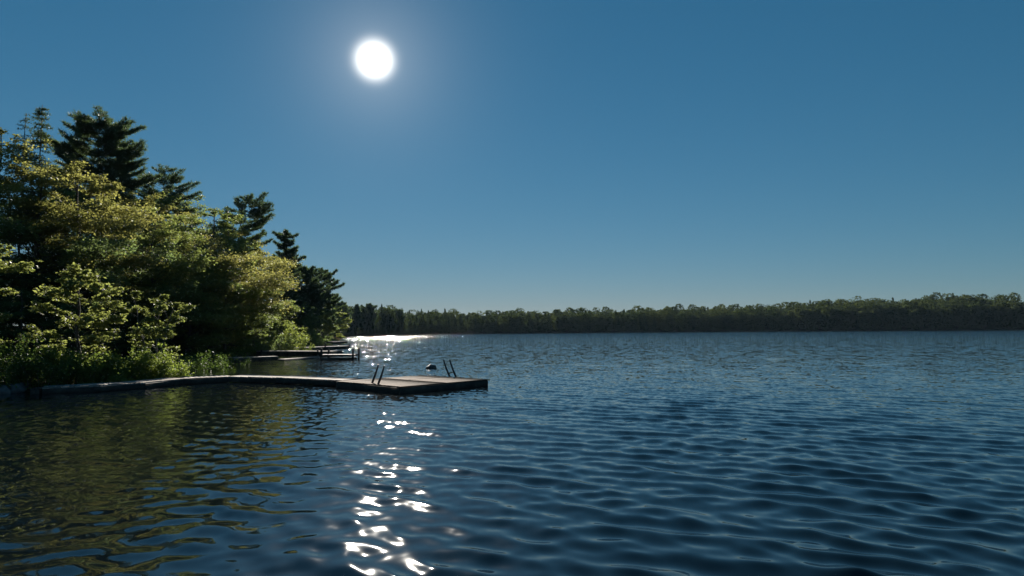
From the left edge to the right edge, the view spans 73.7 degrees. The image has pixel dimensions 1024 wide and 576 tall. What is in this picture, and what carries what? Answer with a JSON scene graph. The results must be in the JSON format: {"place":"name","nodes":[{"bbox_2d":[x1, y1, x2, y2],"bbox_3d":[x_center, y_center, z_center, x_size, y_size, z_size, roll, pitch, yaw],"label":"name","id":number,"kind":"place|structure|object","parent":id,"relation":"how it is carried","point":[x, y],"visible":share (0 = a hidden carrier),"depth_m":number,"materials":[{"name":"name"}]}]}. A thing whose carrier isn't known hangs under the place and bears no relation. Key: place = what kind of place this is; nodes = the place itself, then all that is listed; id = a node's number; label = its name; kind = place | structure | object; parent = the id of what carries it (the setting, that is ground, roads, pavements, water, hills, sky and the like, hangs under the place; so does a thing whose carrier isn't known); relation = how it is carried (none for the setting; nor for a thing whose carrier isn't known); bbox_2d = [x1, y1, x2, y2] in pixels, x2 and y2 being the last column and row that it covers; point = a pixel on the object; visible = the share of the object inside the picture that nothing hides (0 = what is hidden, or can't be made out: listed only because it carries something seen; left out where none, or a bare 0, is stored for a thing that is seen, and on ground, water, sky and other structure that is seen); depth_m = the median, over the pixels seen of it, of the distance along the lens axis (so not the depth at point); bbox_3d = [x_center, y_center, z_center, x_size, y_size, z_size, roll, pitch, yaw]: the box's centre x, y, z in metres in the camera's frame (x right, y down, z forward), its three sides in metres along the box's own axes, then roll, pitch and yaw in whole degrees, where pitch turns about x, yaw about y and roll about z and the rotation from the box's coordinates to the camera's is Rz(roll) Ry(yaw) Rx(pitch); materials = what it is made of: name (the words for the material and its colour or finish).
{"place":"outdoors","nodes":[
{"label":"outdoors","id":0,"kind":"place"},
{"bbox_2d":[0,330,1023,575],"bbox_3d":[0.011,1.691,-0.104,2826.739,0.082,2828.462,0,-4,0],"label":"lake water","id":1,"kind":"structure","parent":0,"point":[740,454],"depth_m":8.71,"materials":[{"name":"blue liquid"}]},
{"bbox_2d":[30,387,48,393],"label":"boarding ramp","id":2,"kind":"structure","parent":1,"relation":"on","point":[37,390],"depth_m":19.04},
{"bbox_2d":[42,384,93,393],"bbox_3d":[-12.801,2.913,19.738,1.230,0.190,0.925,2,-4,-29],"label":"dock section","id":3,"kind":"object","parent":1,"relation":"on","point":[71,388],"visible":0.88,"depth_m":19.40,"materials":[{"name":"grey wood"}]},
{"bbox_2d":[82,382,145,391],"bbox_3d":[-11.949,2.946,20.438,0.921,0.191,1.522,-4,-5,44],"label":"dock section","id":4,"kind":"object","parent":1,"relation":"on","point":[110,386],"visible":0.9,"depth_m":20.17,"materials":[{"name":"grey wood"}]},
{"bbox_2d":[123,378,185,387],"bbox_3d":[-11.336,3.010,21.636,0.919,0.194,1.941,-1,-4,17],"label":"dock section","id":5,"kind":"object","parent":1,"relation":"on","point":[157,382],"visible":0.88,"depth_m":21.46,"materials":[{"name":"grey wood"}]},
{"bbox_2d":[180,375,228,383],"bbox_3d":[-10.353,3.092,23.105,1.448,0.191,0.921,2,-4,-37],"label":"dock section","id":6,"kind":"object","parent":1,"relation":"on","point":[205,379],"visible":0.92,"depth_m":22.76,"materials":[{"name":"grey wood"}]},
{"bbox_2d":[226,356,277,360],"bbox_3d":[-15.546,4.218,40.882,1.018,0.206,2.805,-3,-5,42],"label":"dock","id":7,"kind":"object","parent":1,"relation":"on","point":[259,358],"visible":0.88,"depth_m":40.59,"materials":[{"name":"grey wood"}]},
{"bbox_2d":[228,375,284,382],"bbox_3d":[-8.459,3.078,23.152,2.110,0.192,0.920,-2,-4,20],"label":"dock section","id":8,"kind":"object","parent":1,"relation":"on","point":[257,378],"visible":0.89,"depth_m":22.85,"materials":[{"name":"grey wood"}]},
{"bbox_2d":[278,357,318,359],"bbox_3d":[-13.045,4.327,41.834,0.438,0.094,3.389,-2,-4,20],"label":"floating plank","id":9,"kind":"object","parent":1,"relation":"on","point":[298,358],"visible":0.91,"depth_m":41.39,"materials":[{"name":"grey wood"}]},
{"bbox_2d":[256,350,342,355],"bbox_3d":[-15.214,5.039,48.718,6.238,1.320,1.624,-2,-4,18],"label":"dock","id":10,"kind":"object","parent":1,"relation":"in","point":[295,352],"visible":0.88,"depth_m":48.21,"materials":[{"name":"grey wood"}]},
{"bbox_2d":[288,343,349,349],"bbox_3d":[-18.311,5.763,61.870,1.628,1.530,9.618,-2,-4,24],"label":"dock","id":11,"kind":"object","parent":1,"relation":"in","point":[325,347],"visible":0.52,"depth_m":63.42,"materials":[{"name":"grey wood"}]},
{"bbox_2d":[276,376,362,385],"bbox_3d":[-6.245,2.992,22.046,2.953,0.190,0.929,-2,-4,31],"label":"dock section","id":12,"kind":"object","parent":1,"relation":"on","point":[317,380],"visible":0.91,"depth_m":21.73,"materials":[{"name":"grey wood"}]},
{"bbox_2d":[326,341,346,342],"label":"dock","id":13,"kind":"object","parent":1,"relation":"on","point":[336,342],"visible":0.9,"depth_m":92.65,"materials":[{"name":"grey wood"}]},
{"bbox_2d":[320,348,359,359],"bbox_3d":[-10.288,4.395,40.881,2.055,1.580,1.244,-1,-4,3],"label":"mooring dock","id":14,"kind":"object","parent":1,"relation":"in","point":[329,356],"visible":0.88,"depth_m":40.40,"materials":[{"name":"grey wood"}]},
{"bbox_2d":[336,359,487,393],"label":"swim platform","id":15,"kind":"structure","parent":1,"relation":"on","point":[410,384],"depth_m":19.88,"materials":[{"name":"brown wood"}]},
{"bbox_2d":[426,364,436,368],"bbox_3d":[-3.662,3.619,30.692,0.471,0.387,0.445,-2,-4,30],"label":"rock","id":16,"kind":"object","parent":1,"relation":"in","point":[430,366],"visible":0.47,"depth_m":30.56,"materials":[{"name":"grey stone"}]},
{"bbox_2d":[0,325,1023,392],"bbox_3d":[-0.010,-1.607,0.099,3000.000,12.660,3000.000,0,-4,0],"label":"ground","id":17,"kind":"structure","parent":0,"point":[122,353],"depth_m":340.64,"materials":[{"name":"soil"}]},
{"bbox_2d":[0,385,11,393],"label":"rock","id":18,"kind":"object","parent":17,"relation":"on","point":[4,389],"visible":0.51,"depth_m":19.18,"materials":[{"name":"grey stone"}]},
{"bbox_2d":[8,382,26,392],"bbox_3d":[-14.315,2.996,19.648,0.584,0.536,0.664,1,-4,-23],"label":"boulder","id":19,"kind":"object","parent":17,"relation":"on","point":[21,387],"visible":0.41,"depth_m":19.49,"materials":[{"name":"grey stone"}]},
{"bbox_2d":[0,243,43,343],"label":"leafy tree","id":20,"kind":"object","parent":17,"relation":"on","point":[18,267],"visible":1,"depth_m":20.96,"materials":[{"name":"green plant"}]},
{"bbox_2d":[0,279,44,342],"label":"leafy tree","id":21,"kind":"object","parent":17,"relation":"on","point":[26,293],"visible":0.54,"depth_m":28.72,"materials":[{"name":"green plant"}]},
{"bbox_2d":[1,113,47,348],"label":"larch tree","id":22,"kind":"object","parent":17,"relation":"on","point":[25,121],"visible":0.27,"depth_m":33.48,"materials":[{"name":"green plant"}]},
{"bbox_2d":[0,199,60,325],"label":"leafy tree","id":23,"kind":"object","parent":17,"relation":"on","point":[45,246],"visible":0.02,"depth_m":44.45,"materials":[{"name":"green plant"}]},
{"bbox_2d":[0,329,62,379],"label":"shrub","id":24,"kind":"object","parent":17,"relation":"on","point":[17,352],"visible":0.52,"depth_m":20.45,"materials":[{"name":"green plant"}]},
{"bbox_2d":[0,105,68,351],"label":"spruce tree","id":25,"kind":"object","parent":17,"relation":"on","point":[40,133],"visible":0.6,"depth_m":31.30,"materials":[{"name":"green plant"}]},
{"bbox_2d":[0,290,74,353],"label":"leafy tree","id":26,"kind":"object","parent":17,"relation":"on","point":[10,308],"visible":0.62,"depth_m":28.05,"materials":[{"name":"green plant"}]},
{"bbox_2d":[0,353,79,386],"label":"shrub","id":27,"kind":"object","parent":17,"relation":"on","point":[24,372],"visible":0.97,"depth_m":19.92,"materials":[{"name":"green plant"}]},
{"bbox_2d":[0,250,86,352],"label":"leafy tree","id":28,"kind":"object","parent":17,"relation":"on","point":[35,281],"visible":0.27,"depth_m":30.49,"materials":[{"name":"green plant"}]},
{"bbox_2d":[0,127,103,287],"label":"oak tree","id":29,"kind":"object","parent":17,"relation":"on","point":[9,183],"visible":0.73,"depth_m":30.37,"materials":[{"name":"green plant"}]},
{"bbox_2d":[17,310,90,354],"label":"leafy tree","id":30,"kind":"object","parent":17,"relation":"on","point":[34,321],"visible":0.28,"depth_m":29.51,"materials":[{"name":"green plant"}]},
{"bbox_2d":[33,344,96,381],"bbox_3d":[-13.827,2.387,21.047,1.544,1.330,1.829,-2,-4,26],"label":"shrub","id":31,"kind":"object","parent":17,"relation":"on","point":[52,350],"visible":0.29,"depth_m":20.75,"materials":[{"name":"green plant"}]},
{"bbox_2d":[46,301,91,348],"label":"spruce tree","id":32,"kind":"object","parent":17,"relation":"on","point":[85,330],"visible":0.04,"depth_m":37.69,"materials":[{"name":"green plant"}]},
{"bbox_2d":[0,216,142,357],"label":"oak tree","id":33,"kind":"object","parent":17,"relation":"on","point":[23,232],"visible":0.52,"depth_m":30.73,"materials":[{"name":"green plant"}]},
{"bbox_2d":[17,262,129,360],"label":"maple tree","id":34,"kind":"object","parent":17,"relation":"on","point":[69,282],"visible":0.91,"depth_m":22.44,"materials":[{"name":"green plant"}]},
{"bbox_2d":[0,188,151,350],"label":"oak tree","id":35,"kind":"object","parent":17,"relation":"on","point":[71,194],"visible":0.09,"depth_m":35.69,"materials":[{"name":"green plant"}]},
{"bbox_2d":[57,348,109,384],"bbox_3d":[-13.279,2.560,21.126,1.493,1.546,1.325,0,-4,0],"label":"shrub","id":36,"kind":"object","parent":17,"relation":"on","point":[89,371],"visible":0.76,"depth_m":20.92,"materials":[{"name":"green plant"}]},
{"bbox_2d":[0,170,171,354],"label":"oak tree","id":37,"kind":"object","parent":17,"relation":"on","point":[110,208],"visible":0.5,"depth_m":32.58,"materials":[{"name":"green plant"}]},
{"bbox_2d":[32,105,163,332],"bbox_3d":[-26.604,-3.699,43.360,7.348,15.554,7.604,0,-4,0],"label":"white pine","id":38,"kind":"object","parent":17,"relation":"on","point":[120,158],"visible":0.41,"depth_m":42.38,"materials":[{"name":"green plant"}]},
{"bbox_2d":[72,318,135,356],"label":"leafy tree","id":39,"kind":"object","parent":17,"relation":"on","point":[112,342],"visible":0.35,"depth_m":33.75,"materials":[{"name":"green plant"}]},
{"bbox_2d":[81,349,127,382],"bbox_3d":[-13.156,2.683,21.759,1.671,1.468,1.553,1,-4,-26],"label":"shrub","id":40,"kind":"object","parent":17,"relation":"on","point":[108,359],"visible":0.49,"depth_m":21.63,"materials":[{"name":"green plant"}]},
{"bbox_2d":[13,234,205,352],"bbox_3d":[-21.710,0.497,35.451,9.111,6.292,7.858,0,-4,0],"label":"oak tree","id":41,"kind":"object","parent":17,"relation":"on","point":[158,256],"visible":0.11,"depth_m":36.64,"materials":[{"name":"green plant"}]},
{"bbox_2d":[96,349,148,382],"bbox_3d":[-12.759,2.742,22.045,1.834,1.542,1.837,0,-4,0],"label":"shrub","id":42,"kind":"object","parent":17,"relation":"on","point":[115,379],"visible":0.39,"depth_m":21.87,"materials":[{"name":"green plant"}]},
{"bbox_2d":[86,285,164,353],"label":"leafy tree","id":43,"kind":"object","parent":17,"relation":"on","point":[140,318],"visible":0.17,"depth_m":36.76,"materials":[{"name":"green plant"}]},
{"bbox_2d":[53,185,200,348],"bbox_3d":[-24.561,-1.506,43.517,9.579,11.149,10.051,0,-4,0],"label":"oak tree","id":44,"kind":"object","parent":17,"relation":"on","point":[162,209],"visible":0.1,"depth_m":43.23,"materials":[{"name":"green plant"}]},
{"bbox_2d":[70,188,194,301],"bbox_3d":[-26.497,-1.395,48.387,9.023,11.375,9.830,0,-4,0],"label":"oak tree","id":45,"kind":"object","parent":17,"relation":"on","point":[167,203],"visible":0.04,"depth_m":48.30,"materials":[{"name":"green plant"}]},
{"bbox_2d":[112,344,155,380],"bbox_3d":[-12.631,2.678,22.611,1.543,1.634,1.910,0,-4,0],"label":"shrub","id":46,"kind":"object","parent":17,"relation":"on","point":[138,361],"visible":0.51,"depth_m":22.46,"materials":[{"name":"green plant"}]},
{"bbox_2d":[109,321,169,351],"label":"leafy tree","id":47,"kind":"object","parent":17,"relation":"on","point":[129,329],"visible":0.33,"depth_m":36.63,"materials":[{"name":"green plant"}]},
{"bbox_2d":[109,290,194,364],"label":"maple tree","id":48,"kind":"object","parent":17,"relation":"on","point":[161,331],"visible":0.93,"depth_m":26.09,"materials":[{"name":"green plant"}]},
{"bbox_2d":[121,285,186,345],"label":"leafy tree","id":49,"kind":"object","parent":17,"relation":"on","point":[160,318],"visible":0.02,"depth_m":41.72,"materials":[{"name":"green plant"}]},
{"bbox_2d":[84,207,226,351],"bbox_3d":[-21.796,-0.388,41.259,10.131,8.775,9.946,0,-4,0],"label":"oak tree","id":50,"kind":"object","parent":17,"relation":"on","point":[183,264],"visible":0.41,"depth_m":40.02,"materials":[{"name":"green plant"}]},
{"bbox_2d":[112,239,198,348],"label":"leafy tree","id":51,"kind":"object","parent":17,"relation":"on","point":[145,267],"visible":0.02,"depth_m":45.10,"materials":[{"name":"green plant"}]},
{"bbox_2d":[135,342,178,379],"bbox_3d":[-12.034,2.681,23.104,1.782,1.831,1.469,-3,-4,38],"label":"shrub","id":52,"kind":"object","parent":17,"relation":"on","point":[165,365],"visible":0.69,"depth_m":23.03,"materials":[{"name":"green plant"}]},
{"bbox_2d":[133,164,202,247],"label":"white pine","id":53,"kind":"object","parent":17,"relation":"on","point":[170,179],"visible":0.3,"depth_m":52.12,"materials":[{"name":"green plant"}]},
{"bbox_2d":[0,338,338,388],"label":"undergrowth","id":54,"kind":"object","parent":17,"relation":"on","point":[242,353],"visible":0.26,"depth_m":38.70,"materials":[{"name":"green plant"}]},
{"bbox_2d":[147,272,198,347],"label":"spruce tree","id":55,"kind":"object","parent":17,"relation":"on","point":[176,325],"visible":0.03,"depth_m":43.69,"materials":[{"name":"green plant"}]},
{"bbox_2d":[153,360,193,378],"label":"shrub","id":56,"kind":"object","parent":17,"relation":"on","point":[182,373],"visible":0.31,"depth_m":23.76,"materials":[{"name":"green plant"}]},
{"bbox_2d":[154,325,192,347],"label":"leafy tree","id":57,"kind":"object","parent":17,"relation":"on","point":[176,342],"visible":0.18,"depth_m":42.69,"materials":[{"name":"green plant"}]},
{"bbox_2d":[120,297,249,357],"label":"birch tree","id":58,"kind":"object","parent":17,"relation":"on","point":[200,342],"visible":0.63,"depth_m":39.86,"materials":[{"name":"green plant"}]},
{"bbox_2d":[110,248,260,345],"bbox_3d":[-21.766,0.640,43.011,8.897,6.889,9.042,-3,-5,42],"label":"oak tree","id":59,"kind":"object","parent":17,"relation":"on","point":[212,270],"visible":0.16,"depth_m":42.79,"materials":[{"name":"green plant"}]},
{"bbox_2d":[142,192,255,270],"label":"oak tree","id":60,"kind":"object","parent":17,"relation":"on","point":[210,231],"visible":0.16,"depth_m":55.87,"materials":[{"name":"green plant"}]},
{"bbox_2d":[174,350,236,370],"bbox_3d":[-13.723,3.454,30.765,3.086,1.394,2.787,0,-4,0],"label":"shrub","id":61,"kind":"object","parent":17,"relation":"on","point":[218,366],"visible":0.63,"depth_m":30.33,"materials":[{"name":"green plant"}]},
{"bbox_2d":[118,231,306,349],"bbox_3d":[-20.332,0.395,46.264,13.226,7.963,12.803,2,-4,-38],"label":"beech tree","id":62,"kind":"object","parent":17,"relation":"on","point":[266,278],"visible":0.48,"depth_m":45.21,"materials":[{"name":"green plant"}]},
{"bbox_2d":[178,208,258,347],"bbox_3d":[-23.129,-0.665,50.972,9.214,10.558,10.522,0,-4,0],"label":"oak tree","id":63,"kind":"object","parent":17,"relation":"on","point":[241,244],"visible":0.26,"depth_m":50.78,"materials":[{"name":"green plant"}]},
{"bbox_2d":[202,355,250,365],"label":"shrub","id":64,"kind":"object","parent":17,"relation":"on","point":[244,364],"visible":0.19,"depth_m":34.72,"materials":[{"name":"green plant"}]},
{"bbox_2d":[191,228,283,344],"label":"beech tree","id":65,"kind":"object","parent":17,"relation":"on","point":[261,252],"visible":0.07,"depth_m":57.41,"materials":[{"name":"green plant"}]},
{"bbox_2d":[187,282,290,351],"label":"birch tree","id":66,"kind":"object","parent":17,"relation":"on","point":[264,318],"visible":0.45,"depth_m":45.81,"materials":[{"name":"green plant"}]},
{"bbox_2d":[216,191,275,280],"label":"white pine","id":67,"kind":"object","parent":17,"relation":"on","point":[261,211],"visible":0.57,"depth_m":61.80,"materials":[{"name":"green plant"}]},
{"bbox_2d":[223,312,288,349],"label":"birch tree","id":68,"kind":"object","parent":17,"relation":"on","point":[277,326],"visible":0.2,"depth_m":55.61,"materials":[{"name":"green plant"}]},
{"bbox_2d":[244,331,297,352],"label":"shrub","id":69,"kind":"object","parent":17,"relation":"on","point":[272,347],"visible":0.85,"depth_m":51.21,"materials":[{"name":"green plant"}]},
{"bbox_2d":[241,260,303,318],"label":"beech tree","id":70,"kind":"object","parent":17,"relation":"on","point":[293,310],"visible":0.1,"depth_m":61.32,"materials":[{"name":"green plant"}]},
{"bbox_2d":[257,292,296,338],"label":"leafy tree","id":71,"kind":"object","parent":17,"relation":"on","point":[277,331],"visible":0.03,"depth_m":77.03,"materials":[{"name":"green plant"}]},
{"bbox_2d":[266,299,300,338],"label":"birch tree","id":72,"kind":"object","parent":17,"relation":"on","point":[289,322],"visible":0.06,"depth_m":65.88,"materials":[{"name":"green plant"}]},
{"bbox_2d":[268,229,314,336],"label":"pine tree","id":73,"kind":"object","parent":17,"relation":"on","point":[285,236],"visible":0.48,"depth_m":76.67,"materials":[{"name":"green plant"}]},
{"bbox_2d":[269,322,315,349],"bbox_3d":[-17.251,4.226,53.451,3.428,3.158,3.340,0,-4,0],"label":"shrub","id":74,"kind":"object","parent":17,"relation":"on","point":[302,344],"visible":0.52,"depth_m":53.67,"materials":[{"name":"green plant"}]},
{"bbox_2d":[278,302,326,339],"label":"leafy tree","id":75,"kind":"object","parent":17,"relation":"on","point":[310,318],"visible":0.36,"depth_m":79.25,"materials":[{"name":"green plant"}]},
{"bbox_2d":[295,330,327,346],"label":"shrub","id":76,"kind":"object","parent":17,"relation":"on","point":[321,341],"visible":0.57,"depth_m":74.90,"materials":[{"name":"green plant"}]},
{"bbox_2d":[292,265,331,339],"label":"pine tree","id":77,"kind":"object","parent":17,"relation":"on","point":[309,294],"visible":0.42,"depth_m":85.12,"materials":[{"name":"green plant"}]},
{"bbox_2d":[303,308,340,339],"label":"leafy tree","id":78,"kind":"object","parent":17,"relation":"on","point":[329,327],"visible":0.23,"depth_m":92.83,"materials":[{"name":"green plant"}]},
{"bbox_2d":[309,267,345,330],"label":"white pine","id":79,"kind":"object","parent":17,"relation":"on","point":[328,276],"visible":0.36,"depth_m":96.75,"materials":[{"name":"green plant"}]},
{"bbox_2d":[322,309,351,338],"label":"leafy tree","id":80,"kind":"object","parent":17,"relation":"on","point":[340,321],"visible":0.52,"depth_m":123.35,"materials":[{"name":"green plant"}]},
{"bbox_2d":[335,301,353,332],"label":"pine tree","id":81,"kind":"object","parent":17,"relation":"on","point":[341,303],"visible":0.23,"depth_m":195.09,"materials":[{"name":"green plant"}]},
{"bbox_2d":[351,304,365,334],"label":"pine tree","id":82,"kind":"object","parent":17,"relation":"on","point":[357,312],"visible":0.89,"depth_m":231.20,"materials":[{"name":"green plant"}]},
{"bbox_2d":[360,303,377,332],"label":"pine tree","id":83,"kind":"object","parent":17,"relation":"on","point":[373,314],"visible":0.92,"depth_m":238.74,"materials":[{"name":"green plant"}]},
{"bbox_2d":[378,307,395,332],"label":"pine tree","id":84,"kind":"object","parent":17,"relation":"on","point":[383,310],"visible":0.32,"depth_m":260.94,"materials":[{"name":"green plant"}]},
{"bbox_2d":[315,304,478,335],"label":"cove woods","id":85,"kind":"object","parent":17,"relation":"on","point":[431,324],"visible":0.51,"depth_m":285.15,"materials":[{"name":"green plant"}]},
{"bbox_2d":[393,309,405,333],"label":"pine tree","id":86,"kind":"object","parent":17,"relation":"on","point":[400,312],"visible":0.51,"depth_m":273.44,"materials":[{"name":"green plant"}]},
{"bbox_2d":[404,315,419,325],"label":"pine tree","id":87,"kind":"object","parent":17,"relation":"on","point":[418,317],"visible":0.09,"depth_m":294.99,"materials":[{"name":"green plant"}]},
{"bbox_2d":[465,305,797,332],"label":"woods","id":88,"kind":"object","parent":17,"relation":"on","point":[714,319],"visible":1,"depth_m":360.84,"materials":[{"name":"green plant"}]},
{"bbox_2d":[424,292,1023,330],"bbox_3d":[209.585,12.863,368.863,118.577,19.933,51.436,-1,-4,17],"label":"hill woods","id":89,"kind":"object","parent":17,"relation":"on","point":[1002,312],"visible":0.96,"depth_m":356.02,"materials":[{"name":"green plant"}]},
{"bbox_2d":[0,0,1023,326],"label":"sky","id":90,"kind":"structure","parent":0,"point":[466,156],"materials":[{"name":"blue"}]}
]}

